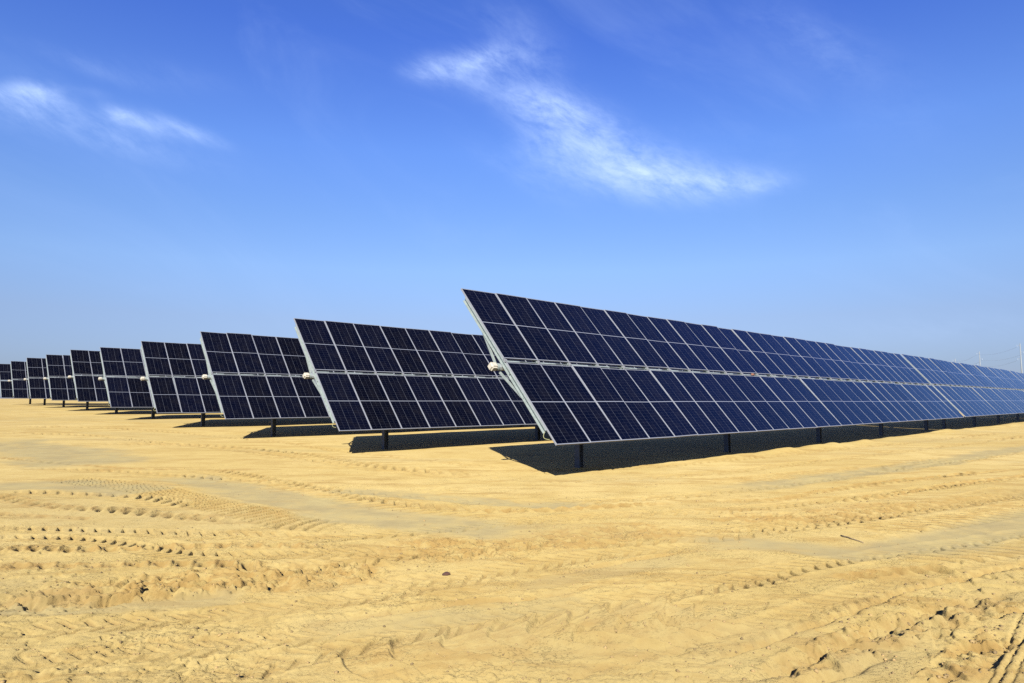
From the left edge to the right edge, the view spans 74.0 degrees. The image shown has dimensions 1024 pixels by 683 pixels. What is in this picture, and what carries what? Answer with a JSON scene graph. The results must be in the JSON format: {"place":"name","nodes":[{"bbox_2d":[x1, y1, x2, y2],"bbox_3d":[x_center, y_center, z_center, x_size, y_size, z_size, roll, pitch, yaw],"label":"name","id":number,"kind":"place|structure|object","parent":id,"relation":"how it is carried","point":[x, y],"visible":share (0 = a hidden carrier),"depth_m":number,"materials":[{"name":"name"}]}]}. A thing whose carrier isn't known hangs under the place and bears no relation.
{"place":"outdoors","nodes":[
{"label":"outdoors","id":0,"kind":"place"},
{"bbox_2d":[0,399,1023,682],"bbox_3d":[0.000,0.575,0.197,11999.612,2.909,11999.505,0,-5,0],"label":"ground","id":1,"kind":"structure","parent":0,"point":[240,475],"depth_m":7.79,"materials":[{"name":"beige sand"}]},
{"bbox_2d":[8,361,45,404],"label":"solar table","id":2,"kind":"object","parent":1,"relation":"on","point":[20,388],"visible":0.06,"depth_m":67.59,"materials":[{"name":"glass"}]},
{"bbox_2d":[24,358,64,406],"bbox_3d":[-31.072,5.056,72.819,35.030,5.310,3.219,5,-7,-44],"label":"solar table","id":3,"kind":"object","parent":1,"relation":"on","point":[37,383],"visible":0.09,"depth_m":61.32,"materials":[{"name":"glass"}]},
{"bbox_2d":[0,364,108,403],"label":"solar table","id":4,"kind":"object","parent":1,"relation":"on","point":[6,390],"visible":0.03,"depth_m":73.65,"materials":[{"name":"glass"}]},
{"bbox_2d":[43,354,123,409],"bbox_3d":[-24.828,4.634,66.322,35.030,5.309,3.215,5,-7,-44],"label":"solar table","id":5,"kind":"object","parent":1,"relation":"on","point":[62,388],"visible":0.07,"depth_m":54.91,"materials":[{"name":"glass"}]},
{"bbox_2d":[68,350,134,413],"bbox_3d":[-18.688,4.157,59.941,35.030,5.325,3.224,5,-7,-44],"label":"solar table","id":6,"kind":"object","parent":1,"relation":"on","point":[87,368],"visible":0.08,"depth_m":48.55,"materials":[{"name":"glass"}]},
{"bbox_2d":[98,347,201,418],"bbox_3d":[-12.407,3.919,53.146,35.030,5.313,3.218,5,-7,-44],"label":"solar table","id":7,"kind":"object","parent":1,"relation":"on","point":[129,392],"visible":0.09,"depth_m":41.95,"materials":[{"name":"glass"}]},
{"bbox_2d":[140,341,331,425],"bbox_3d":[-6.198,3.547,46.459,35.030,5.317,3.217,5,-7,-44],"label":"solar table","id":8,"kind":"object","parent":1,"relation":"on","point":[175,393],"visible":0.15,"depth_m":35.48,"materials":[{"name":"glass"}]},
{"bbox_2d":[200,331,521,435],"bbox_3d":[-0.241,3.127,40.262,35.030,5.327,3.219,5,-7,-44],"label":"solar table","id":9,"kind":"object","parent":1,"relation":"on","point":[249,395],"visible":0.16,"depth_m":29.75,"materials":[{"name":"glass"}]},
{"bbox_2d":[0,460,1023,682],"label":"sand clods","id":10,"kind":"object","parent":1,"relation":"on","point":[677,670],"visible":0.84,"depth_m":5.68,"materials":[{"name":"beige sand"}]},
{"bbox_2d":[293,318,766,448],"bbox_3d":[5.916,2.770,33.890,35.030,5.308,3.220,5,-7,-44],"label":"solar table","id":11,"kind":"object","parent":1,"relation":"on","point":[385,403],"visible":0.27,"depth_m":24.32,"materials":[{"name":"glass"}]},
{"bbox_2d":[461,288,963,467],"bbox_3d":[12.114,2.240,27.660,35.030,5.315,3.221,5,-7,-44],"label":"solar table","id":12,"kind":"object","parent":1,"relation":"on","point":[578,406],"visible":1,"depth_m":20.45,"materials":[{"name":"glass"}]},
{"bbox_2d":[773,375,913,383],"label":"solar table","id":13,"kind":"object","parent":1,"relation":"on","point":[826,378],"depth_m":52.68,"materials":[{"name":"metal"}]},
{"bbox_2d":[901,354,1023,428],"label":"solar table","id":14,"kind":"object","parent":1,"relation":"on","point":[980,391],"visible":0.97,"depth_m":46.68,"materials":[{"name":"glass"}]},
{"bbox_2d":[1015,372,1023,379],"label":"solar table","id":15,"kind":"object","parent":1,"relation":"on","point":[1021,375],"visible":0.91,"depth_m":66.45,"materials":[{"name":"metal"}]},
{"bbox_2d":[1018,343,1022,372],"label":"power pole","id":16,"kind":"object","parent":1,"relation":"on","point":[1020,358],"visible":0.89,"depth_m":345.53,"materials":[{"name":"metal"}]},
{"bbox_2d":[0,0,1023,398],"label":"sky","id":17,"kind":"structure","parent":0,"point":[847,173],"materials":[{"name":"blue"}]}
]}

